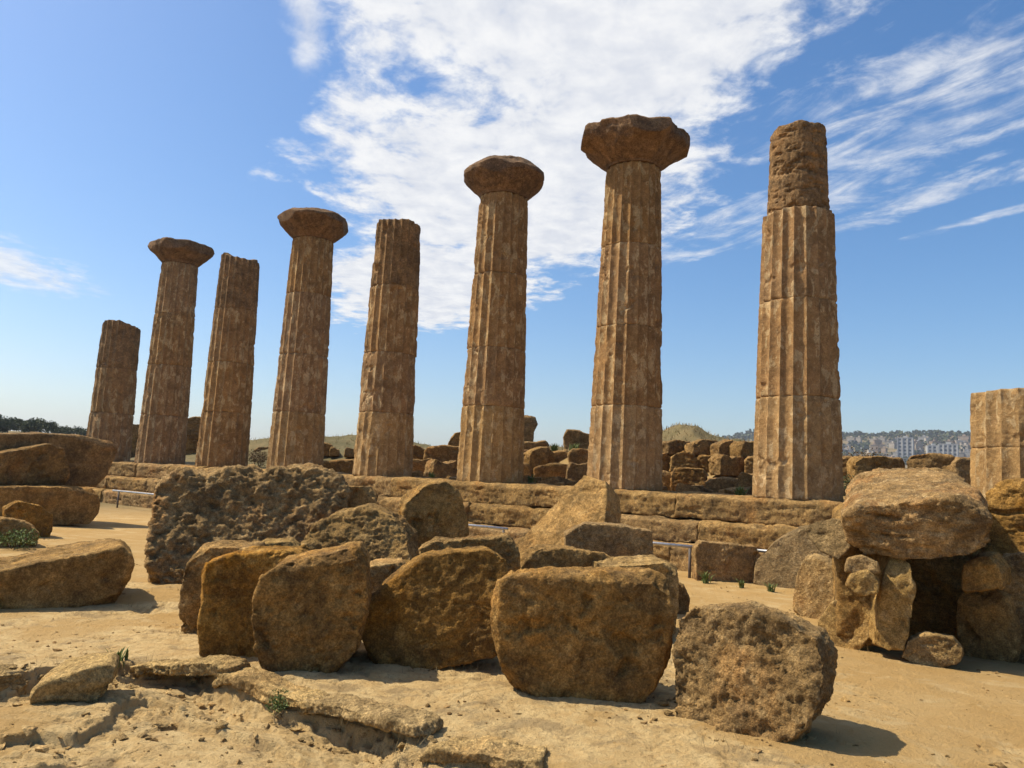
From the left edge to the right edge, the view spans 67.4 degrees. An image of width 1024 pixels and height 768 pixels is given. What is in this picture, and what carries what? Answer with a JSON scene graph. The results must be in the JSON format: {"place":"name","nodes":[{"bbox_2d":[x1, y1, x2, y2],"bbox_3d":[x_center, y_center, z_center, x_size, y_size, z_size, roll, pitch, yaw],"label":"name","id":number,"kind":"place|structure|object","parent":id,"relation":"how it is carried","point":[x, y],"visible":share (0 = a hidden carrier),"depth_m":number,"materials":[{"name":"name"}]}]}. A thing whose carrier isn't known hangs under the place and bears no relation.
{"place":"outdoors","nodes":[
{"label":"outdoors","id":0,"kind":"place"},
{"bbox_2d":[0,583,1008,767],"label":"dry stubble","id":1,"kind":"object","parent":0,"point":[413,707],"visible":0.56,"depth_m":5.87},
{"bbox_2d":[0,424,1023,767],"bbox_3d":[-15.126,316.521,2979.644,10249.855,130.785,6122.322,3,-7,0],"label":"ground","id":2,"kind":"structure","parent":0,"point":[912,728],"depth_m":5.71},
{"bbox_2d":[0,417,25,432],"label":"olive tree","id":3,"kind":"object","parent":2,"relation":"on","point":[11,424],"visible":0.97,"depth_m":125.13,"materials":[{"name":"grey plant"}]},
{"bbox_2d":[0,663,28,694],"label":"ledge stone","id":4,"kind":"object","parent":2,"relation":"on","point":[17,682],"visible":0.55,"depth_m":5.91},
{"bbox_2d":[0,516,39,546],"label":"boulder","id":5,"kind":"object","parent":2,"relation":"on","point":[7,524],"visible":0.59,"depth_m":13.93,"materials":[{"name":"stone"}]},
{"bbox_2d":[0,527,40,548],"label":"grass clump","id":6,"kind":"object","parent":2,"relation":"on","point":[17,539],"visible":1,"depth_m":13.59,"materials":[{"name":"green plant"}]},
{"bbox_2d":[2,500,52,536],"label":"boulder","id":7,"kind":"object","parent":2,"relation":"on","point":[39,517],"visible":0.54,"depth_m":16.00,"materials":[{"name":"stone"}]},
{"bbox_2d":[18,417,51,432],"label":"olive tree","id":8,"kind":"object","parent":2,"relation":"on","point":[37,425],"visible":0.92,"depth_m":128.13,"materials":[{"name":"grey plant"}]},
{"bbox_2d":[0,485,99,524],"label":"hewn block","id":9,"kind":"object","parent":2,"relation":"on","point":[67,505],"depth_m":20.10,"materials":[{"name":"stone"}]},
{"bbox_2d":[0,443,69,485],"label":"boulder","id":10,"kind":"object","parent":9,"relation":"on","point":[43,464],"visible":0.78,"depth_m":20.43,"materials":[{"name":"stone"}]},
{"bbox_2d":[0,432,117,486],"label":"hewn block","id":11,"kind":"object","parent":10,"relation":"on","point":[90,460],"depth_m":22.00,"materials":[{"name":"stone"}]},
{"bbox_2d":[50,425,73,433],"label":"olive tree","id":12,"kind":"object","parent":2,"relation":"on","point":[67,430],"visible":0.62,"depth_m":149.98,"materials":[{"name":"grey plant"}]},
{"bbox_2d":[0,538,134,608],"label":"boulder","id":13,"kind":"object","parent":2,"relation":"on","point":[84,573],"visible":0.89,"depth_m":8.70,"materials":[{"name":"stone"}]},
{"bbox_2d":[29,652,119,704],"bbox_3d":[-3.290,2.246,5.832,0.535,0.379,0.826,6,-7,-22],"label":"ledge stone","id":14,"kind":"object","parent":2,"relation":"on","point":[88,678],"visible":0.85,"depth_m":5.53,"materials":[{"name":"stone"}]},
{"bbox_2d":[104,645,130,667],"bbox_3d":[-3.322,2.289,6.464,0.208,0.185,0.126,7,-8,-33],"label":"sprig","id":15,"kind":"object","parent":2,"relation":"on","point":[125,657],"visible":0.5,"depth_m":6.49,"materials":[{"name":"green plant"}]},
{"bbox_2d":[112,490,153,507],"bbox_3d":[-13.427,4.528,28.898,6.322,0.795,0.069,-2,-8,35],"label":"metal rail","id":16,"kind":"object","parent":2,"relation":"on","point":[118,491],"visible":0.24,"depth_m":30.13,"materials":[{"name":"metal"}]},
{"bbox_2d":[129,654,250,676],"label":"ledge stone","id":17,"kind":"object","parent":2,"relation":"on","point":[211,665],"visible":0.9,"depth_m":6.26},
{"bbox_2d":[186,435,198,454],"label":"ruin block","id":18,"kind":"structure","parent":2,"relation":"on","point":[191,444],"depth_m":42.11,"materials":[{"name":"stone"}]},
{"bbox_2d":[187,421,199,435],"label":"ruin block","id":19,"kind":"structure","parent":18,"relation":"on","point":[193,429],"depth_m":42.18,"materials":[{"name":"stone"}]},
{"bbox_2d":[178,540,265,633],"bbox_3d":[-3.020,2.192,8.252,0.807,1.028,1.059,4,-7,-7],"label":"hewn block","id":20,"kind":"object","parent":2,"relation":"on","point":[189,604],"depth_m":7.76,"materials":[{"name":"stone"}]},
{"bbox_2d":[0,662,457,767],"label":"stone chips","id":21,"kind":"object","parent":2,"relation":"on","point":[28,730],"visible":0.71,"depth_m":5.26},
{"bbox_2d":[144,462,352,584],"bbox_3d":[-3.986,2.171,11.915,2.913,1.979,2.431,4,-7,-13],"label":"boulder","id":22,"kind":"object","parent":2,"relation":"on","point":[194,510],"visible":0.6,"depth_m":11.27,"materials":[{"name":"stone"}]},
{"bbox_2d":[197,544,309,657],"bbox_3d":[-2.383,2.082,7.394,1.000,1.088,1.262,3,-7,0],"label":"hewn block","id":23,"kind":"object","parent":2,"relation":"on","point":[229,581],"depth_m":6.83,"materials":[{"name":"stone"}]},
{"bbox_2d":[248,449,266,466],"bbox_3d":[-11.899,3.539,35.797,1.319,1.065,1.147,-1,-8,31],"label":"dry bush","id":24,"kind":"object","parent":2,"relation":"on","point":[259,454],"visible":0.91,"depth_m":35.66,"materials":[{"name":"brown plant"}]},
{"bbox_2d":[212,667,329,709],"bbox_3d":[-1.842,2.356,5.903,1.201,0.190,0.346,-3,-9,38],"label":"ledge stone","id":25,"kind":"object","parent":2,"relation":"on","point":[257,684],"visible":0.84,"depth_m":5.86,"materials":[{"name":"stone"}]},
{"bbox_2d":[265,689,288,718],"bbox_3d":[-1.717,2.354,5.608,0.169,0.238,0.222,5,-7,-21],"label":"shrub","id":26,"kind":"object","parent":2,"relation":"on","point":[276,704],"visible":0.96,"depth_m":5.59,"materials":[{"name":"green plant"}]},
{"bbox_2d":[262,538,300,546],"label":"hewn block","id":27,"kind":"object","parent":2,"relation":"on","point":[281,541],"depth_m":8.49,"materials":[{"name":"yellow stone"}]},
{"bbox_2d":[251,541,371,673],"bbox_3d":[-1.757,1.993,6.880,0.993,1.195,0.999,4,-7,-8],"label":"hewn block","id":28,"kind":"object","parent":2,"relation":"on","point":[310,609],"depth_m":6.43,"materials":[{"name":"stone"}]},
{"bbox_2d":[323,459,353,473],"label":"ruin block","id":29,"kind":"structure","parent":2,"relation":"on","point":[344,465],"depth_m":33.33,"materials":[{"name":"stone"}]},
{"bbox_2d":[301,503,418,561],"bbox_3d":[-2.064,2.280,10.957,1.676,1.134,1.816,3,-7,0],"label":"boulder","id":30,"kind":"object","parent":2,"relation":"on","point":[379,531],"visible":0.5,"depth_m":10.47,"materials":[{"name":"stone"}]},
{"bbox_2d":[348,485,377,507],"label":"hewn block","id":31,"kind":"object","parent":2,"relation":"on","point":[362,495],"depth_m":11.89,"materials":[{"name":"stone"}]},
{"bbox_2d":[298,693,443,737],"bbox_3d":[-1.007,2.297,5.347,1.215,0.211,0.353,-2,-8,36],"label":"ledge stone","id":32,"kind":"object","parent":2,"relation":"on","point":[406,720],"visible":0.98,"depth_m":5.18,"materials":[{"name":"stone"}]},
{"bbox_2d":[370,558,405,592],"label":"hewn block","id":33,"kind":"object","parent":2,"relation":"on","point":[382,570],"depth_m":8.31,"materials":[{"name":"brown stone"}]},
{"bbox_2d":[413,445,424,459],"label":"ruin block","id":34,"kind":"structure","parent":2,"relation":"on","point":[418,452],"depth_m":32.80,"materials":[{"name":"stone"}]},
{"bbox_2d":[412,458,431,471],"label":"ruin block","id":35,"kind":"structure","parent":2,"relation":"on","point":[418,464],"depth_m":31.18,"materials":[{"name":"stone"}]},
{"bbox_2d":[398,480,468,547],"bbox_3d":[-1.216,2.357,12.089,1.204,1.676,0.780,5,-7,-16],"label":"hewn block","id":36,"kind":"object","parent":2,"relation":"on","point":[429,511],"depth_m":11.79,"materials":[{"name":"stone"}]},
{"bbox_2d":[362,546,507,669],"bbox_3d":[-0.673,2.091,7.235,1.441,1.169,1.025,3,-7,0],"label":"boulder","id":37,"kind":"object","parent":2,"relation":"on","point":[429,609],"visible":0.77,"depth_m":6.84,"materials":[{"name":"stone"}]},
{"bbox_2d":[424,459,456,477],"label":"ruin block","id":38,"kind":"structure","parent":2,"relation":"on","point":[437,468],"depth_m":30.30,"materials":[{"name":"stone"}]},
{"bbox_2d":[423,445,458,461],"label":"ruin block","id":39,"kind":"structure","parent":2,"relation":"on","point":[442,453],"depth_m":31.86,"materials":[{"name":"stone"}]},
{"bbox_2d":[448,432,459,445],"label":"ruin block","id":40,"kind":"structure","parent":2,"relation":"on","point":[454,440],"depth_m":33.50,"materials":[{"name":"stone"}]},
{"bbox_2d":[90,462,844,571],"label":"temple platform","id":41,"kind":"structure","parent":2,"relation":"on","point":[523,508],"depth_m":19.91,"materials":[{"name":"stone"}]},
{"bbox_2d":[86,320,140,461],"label":"column","id":42,"kind":"structure","parent":41,"relation":"on","point":[111,414],"depth_m":37.47,"materials":[{"name":"stone"}]},
{"bbox_2d":[134,237,214,464],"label":"column","id":43,"kind":"structure","parent":41,"relation":"on","point":[162,433],"depth_m":34.95,"materials":[{"name":"stone"}]},
{"bbox_2d":[195,252,259,466],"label":"column","id":44,"kind":"structure","parent":41,"relation":"on","point":[224,431],"depth_m":32.12,"materials":[{"name":"stone"}]},
{"bbox_2d":[266,207,347,468],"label":"column","id":45,"kind":"structure","parent":41,"relation":"on","point":[297,432],"depth_m":29.50,"materials":[{"name":"stone"}]},
{"bbox_2d":[352,218,420,476],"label":"column","id":46,"kind":"structure","parent":41,"relation":"on","point":[384,443],"depth_m":26.68,"materials":[{"name":"stone"}]},
{"bbox_2d":[457,155,543,483],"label":"column","id":47,"kind":"structure","parent":41,"relation":"on","point":[504,188],"depth_m":24.09,"materials":[{"name":"stone"}]},
{"bbox_2d":[581,114,689,491],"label":"column","id":48,"kind":"structure","parent":41,"relation":"on","point":[632,156],"depth_m":21.38,"materials":[{"name":"stone"}]},
{"bbox_2d":[752,120,843,501],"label":"column","id":49,"kind":"structure","parent":41,"relation":"on","point":[798,449],"depth_m":18.59,"materials":[{"name":"stone"}]},
{"bbox_2d":[418,532,520,571],"bbox_3d":[-0.464,2.206,8.936,1.236,0.981,1.006,3,-7,0],"label":"hewn block","id":50,"kind":"object","parent":2,"relation":"on","point":[505,546],"depth_m":8.55,"materials":[{"name":"stone"}]},
{"bbox_2d":[419,735,547,767],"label":"ledge stone","id":51,"kind":"object","parent":2,"relation":"on","point":[516,757],"visible":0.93,"depth_m":4.74,"materials":[{"name":"stone"}]},
{"bbox_2d":[469,524,507,532],"bbox_3d":[-1.780,4.098,20.613,4.057,0.795,0.069,-2,-8,35],"label":"metal rail","id":52,"kind":"object","parent":2,"relation":"on","point":[503,529],"visible":0.23,"depth_m":19.77,"materials":[{"name":"metal"}]},
{"bbox_2d":[250,421,748,450],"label":"dry grass","id":53,"kind":"structure","parent":2,"relation":"on","point":[685,424],"depth_m":34.91,"materials":[{"name":"plant"}]},
{"bbox_2d":[0,539,1020,767],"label":"pebbles","id":54,"kind":"object","parent":2,"relation":"on","point":[758,751],"visible":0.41,"depth_m":5.60,"materials":[{"name":"yellow stone"}]},
{"bbox_2d":[524,415,537,441],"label":"ruin block","id":55,"kind":"structure","parent":2,"relation":"on","point":[530,423],"depth_m":34.36,"materials":[{"name":"stone"}]},
{"bbox_2d":[524,440,549,449],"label":"ruin block","id":56,"kind":"structure","parent":2,"relation":"on","point":[528,445],"depth_m":31.20,"materials":[{"name":"stone"}]},
{"bbox_2d":[523,446,553,473],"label":"ruin block","id":57,"kind":"structure","parent":2,"relation":"on","point":[536,457],"depth_m":29.40,"materials":[{"name":"stone"}]},
{"bbox_2d":[533,463,567,478],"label":"ruin block","id":58,"kind":"structure","parent":2,"relation":"on","point":[552,470],"depth_m":27.78,"materials":[{"name":"stone"}]},
{"bbox_2d":[553,450,568,462],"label":"ruin block","id":59,"kind":"structure","parent":2,"relation":"on","point":[560,455],"depth_m":29.82,"materials":[{"name":"stone"}]},
{"bbox_2d":[520,544,610,569],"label":"hewn block","id":60,"kind":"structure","parent":2,"relation":"on","point":[539,555],"depth_m":9.38,"materials":[{"name":"stone"}]},
{"bbox_2d":[515,476,620,552],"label":"leaning slab","id":61,"kind":"structure","parent":2,"relation":"on","point":[587,499],"depth_m":14.19,"materials":[{"name":"stone"}]},
{"bbox_2d":[563,429,588,449],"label":"ruin block","id":62,"kind":"object","parent":2,"relation":"on","point":[574,436],"depth_m":31.72,"materials":[{"name":"stone"}]},
{"bbox_2d":[566,462,586,480],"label":"ruin block","id":63,"kind":"object","parent":2,"relation":"on","point":[575,472],"depth_m":26.95,"materials":[{"name":"stone"}]},
{"bbox_2d":[567,448,587,463],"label":"ruin block","id":64,"kind":"object","parent":2,"relation":"on","point":[578,455],"depth_m":28.78,"materials":[{"name":"stone"}]},
{"bbox_2d":[490,566,674,703],"bbox_3d":[0.545,2.054,6.344,1.464,1.141,0.814,3,-7,0],"label":"hewn block","id":65,"kind":"object","parent":2,"relation":"on","point":[601,633],"depth_m":6.00,"materials":[{"name":"stone"}]},
{"bbox_2d":[564,522,653,556],"bbox_3d":[1.429,2.626,11.429,1.368,1.136,0.797,3,-7,0],"label":"hewn block","id":66,"kind":"object","parent":2,"relation":"on","point":[614,539],"depth_m":11.11,"materials":[{"name":"stone"}]},
{"bbox_2d":[592,554,678,635],"bbox_3d":[1.436,2.573,9.469,1.008,0.936,1.381,3,-7,0],"label":"hewn block","id":67,"kind":"object","parent":2,"relation":"on","point":[667,569],"depth_m":8.93,"materials":[{"name":"brown stone"}]},
{"bbox_2d":[662,453,669,471],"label":"ruin block","id":68,"kind":"structure","parent":2,"relation":"on","point":[665,462],"depth_m":26.63,"materials":[{"name":"stone"}]},
{"bbox_2d":[662,470,670,490],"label":"ruin block","id":69,"kind":"structure","parent":2,"relation":"on","point":[666,477],"depth_m":24.98,"materials":[{"name":"stone"}]},
{"bbox_2d":[653,542,692,577],"bbox_3d":[2.957,3.922,17.248,2.319,0.795,0.069,-2,-8,35],"label":"metal rail","id":70,"kind":"object","parent":2,"relation":"on","point":[682,546],"visible":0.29,"depth_m":16.67,"materials":[{"name":"metal"}]},
{"bbox_2d":[662,439,689,455],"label":"ruin block","id":71,"kind":"structure","parent":2,"relation":"on","point":[672,447],"depth_m":27.17,"materials":[{"name":"stone"}]},
{"bbox_2d":[669,451,697,471],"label":"ruin block","id":72,"kind":"structure","parent":2,"relation":"on","point":[683,459],"depth_m":26.06,"materials":[{"name":"stone"}]},
{"bbox_2d":[684,439,717,455],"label":"ruin block","id":73,"kind":"structure","parent":72,"relation":"on","point":[699,447],"depth_m":26.68,"materials":[{"name":"stone"}]},
{"bbox_2d":[677,582,689,613],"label":"stone","id":74,"kind":"object","parent":2,"relation":"on","point":[684,599],"visible":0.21,"depth_m":11.53,"materials":[{"name":"stone"}]},
{"bbox_2d":[676,483,699,491],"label":"rubble stone","id":75,"kind":"object","parent":2,"relation":"on","point":[680,487],"visible":0.46,"depth_m":22.47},
{"bbox_2d":[670,467,707,490],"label":"ruin block","id":76,"kind":"structure","parent":2,"relation":"on","point":[690,476],"depth_m":24.54,"materials":[{"name":"stone"}]},
{"bbox_2d":[697,454,712,472],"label":"ruin block","id":77,"kind":"structure","parent":2,"relation":"on","point":[702,462],"depth_m":26.08,"materials":[{"name":"stone"}]},
{"bbox_2d":[709,439,733,454],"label":"ruin block","id":78,"kind":"structure","parent":77,"relation":"on","point":[720,447],"depth_m":26.20,"materials":[{"name":"stone"}]},
{"bbox_2d":[705,477,737,492],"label":"ruin block","id":79,"kind":"structure","parent":2,"relation":"on","point":[718,483],"depth_m":23.83,"materials":[{"name":"stone"}]},
{"bbox_2d":[691,540,760,582],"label":"hewn block","id":80,"kind":"object","parent":2,"relation":"on","point":[726,561],"depth_m":16.20,"materials":[{"name":"stone"}]},
{"bbox_2d":[708,453,744,476],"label":"ruin block","id":81,"kind":"structure","parent":2,"relation":"on","point":[723,465],"depth_m":25.07,"materials":[{"name":"stone"}]},
{"bbox_2d":[728,440,753,458],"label":"ruin block","id":82,"kind":"structure","parent":2,"relation":"on","point":[744,449],"depth_m":25.70,"materials":[{"name":"stone"}]},
{"bbox_2d":[738,472,752,486],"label":"ruin block","id":83,"kind":"structure","parent":2,"relation":"on","point":[744,479],"depth_m":23.42,"materials":[{"name":"stone"}]},
{"bbox_2d":[744,456,752,473],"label":"ruin block","id":84,"kind":"structure","parent":2,"relation":"on","point":[748,464],"depth_m":24.68,"materials":[{"name":"stone"}]},
{"bbox_2d":[671,600,837,742],"bbox_3d":[1.770,2.117,5.645,1.151,1.016,0.720,-2,-8,35],"label":"boulder","id":85,"kind":"object","parent":2,"relation":"on","point":[753,668],"visible":0.91,"depth_m":5.42,"materials":[{"name":"stone"}]},
{"bbox_2d":[753,525,831,588],"bbox_3d":[5.963,3.652,16.204,1.563,1.453,1.168,0,-8,25],"label":"boulder","id":86,"kind":"object","parent":2,"relation":"on","point":[779,561],"visible":0.48,"depth_m":15.84,"materials":[{"name":"stone"}]},
{"bbox_2d":[792,553,833,618],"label":"boulder","id":87,"kind":"object","parent":2,"relation":"on","point":[813,596],"visible":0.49,"depth_m":12.09,"materials":[{"name":"brown stone"}]},
{"bbox_2d":[818,597,872,649],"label":"boulder","id":88,"kind":"object","parent":2,"relation":"on","point":[856,641],"visible":0.41,"depth_m":9.35,"materials":[{"name":"brown stone"}]},
{"bbox_2d":[845,569,879,595],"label":"stone","id":89,"kind":"object","parent":88,"relation":"on","point":[865,582],"visible":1,"depth_m":8.67,"materials":[{"name":"yellow stone"}]},
{"bbox_2d":[844,555,880,573],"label":"stone","id":90,"kind":"object","parent":89,"relation":"on","point":[855,563],"visible":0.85,"depth_m":8.81,"materials":[{"name":"brown stone"}]},
{"bbox_2d":[723,428,970,464],"bbox_3d":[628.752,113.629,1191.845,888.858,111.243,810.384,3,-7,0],"label":"hill woods","id":91,"kind":"object","parent":2,"relation":"on","point":[944,436],"visible":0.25,"depth_m":1192.60,"materials":[{"name":"green plant"}]},
{"bbox_2d":[842,456,852,482],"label":"ruin block","id":92,"kind":"structure","parent":2,"relation":"on","point":[845,459],"depth_m":22.92,"materials":[{"name":"stone"}]},
{"bbox_2d":[832,502,881,645],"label":"hewn block","id":93,"kind":"structure","parent":2,"relation":"on","point":[849,611],"depth_m":9.38,"materials":[{"name":"stone"}]},
{"bbox_2d":[846,456,904,479],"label":"ruin block","id":94,"kind":"structure","parent":2,"relation":"on","point":[855,465],"depth_m":22.40,"materials":[{"name":"stone"}]},
{"bbox_2d":[868,556,915,650],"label":"pillar stone","id":95,"kind":"object","parent":2,"relation":"on","point":[891,601],"visible":0.48,"depth_m":8.71,"materials":[{"name":"brown stone"}]},
{"bbox_2d":[840,467,992,559],"bbox_3d":[5.201,1.609,10.015,1.630,1.153,3.175,0,-8,25],"label":"capstone","id":96,"kind":"object","parent":95,"relation":"on","point":[915,513],"visible":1,"depth_m":8.77,"materials":[{"name":"stone"}]},
{"bbox_2d":[897,436,913,457],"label":"apartment block","id":97,"kind":"structure","parent":2,"relation":"on","point":[905,445],"depth_m":983.68,"materials":[{"name":"white paint"}]},
{"bbox_2d":[906,453,954,469],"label":"ruin block","id":98,"kind":"structure","parent":2,"relation":"on","point":[936,460],"depth_m":21.61,"materials":[{"name":"stone"}]},
{"bbox_2d":[926,444,937,453],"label":"apartment block","id":99,"kind":"structure","parent":2,"relation":"on","point":[932,448],"depth_m":974.77,"materials":[{"name":"white paint"}]},
{"bbox_2d":[902,630,963,667],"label":"stone","id":100,"kind":"object","parent":2,"relation":"on","point":[934,649],"visible":0.86,"depth_m":8.48,"materials":[{"name":"brown stone"}]},
{"bbox_2d":[906,547,982,639],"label":"hewn block","id":101,"kind":"structure","parent":2,"relation":"on","point":[939,590],"depth_m":10.52,"materials":[{"name":"stone"}]},
{"bbox_2d":[938,442,958,456],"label":"apartment block","id":102,"kind":"structure","parent":2,"relation":"on","point":[949,448],"depth_m":960.94,"materials":[{"name":"white paint"}]},
{"bbox_2d":[948,457,970,484],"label":"ruin block","id":103,"kind":"structure","parent":2,"relation":"on","point":[960,466],"depth_m":21.05,"materials":[{"name":"stone"}]},
{"bbox_2d":[956,589,1022,662],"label":"pillar stone","id":104,"kind":"object","parent":2,"relation":"on","point":[988,625],"visible":0.61,"depth_m":9.29,"materials":[{"name":"stone"}]},
{"bbox_2d":[961,551,1011,591],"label":"pillar stone","id":105,"kind":"object","parent":104,"relation":"on","point":[984,571],"visible":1,"depth_m":8.58,"materials":[{"name":"stone"}]},
{"bbox_2d":[983,478,1023,554],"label":"boulder","id":106,"kind":"object","parent":104,"relation":"on","point":[1005,499],"visible":0.56,"depth_m":10.18,"materials":[{"name":"stone"}]},
{"bbox_2d":[1002,551,1023,663],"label":"boulder","id":107,"kind":"object","parent":2,"relation":"on","point":[1014,588],"visible":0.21,"depth_m":9.33,"materials":[{"name":"stone"}]},
{"bbox_2d":[0,0,1023,446],"label":"sky","id":108,"kind":"structure","parent":0,"point":[126,125],"materials":[{"name":"blue"}]},
{"bbox_2d":[804,518,862,562],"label":"boulder","id":109,"kind":"object","parent":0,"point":[826,537],"visible":0.56,"depth_m":9.46,"materials":[{"name":"stone"}]},
{"bbox_2d":[970,388,1023,498],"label":"column","id":110,"kind":"structure","parent":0,"point":[997,436],"depth_m":15.84,"materials":[{"name":"stone"}]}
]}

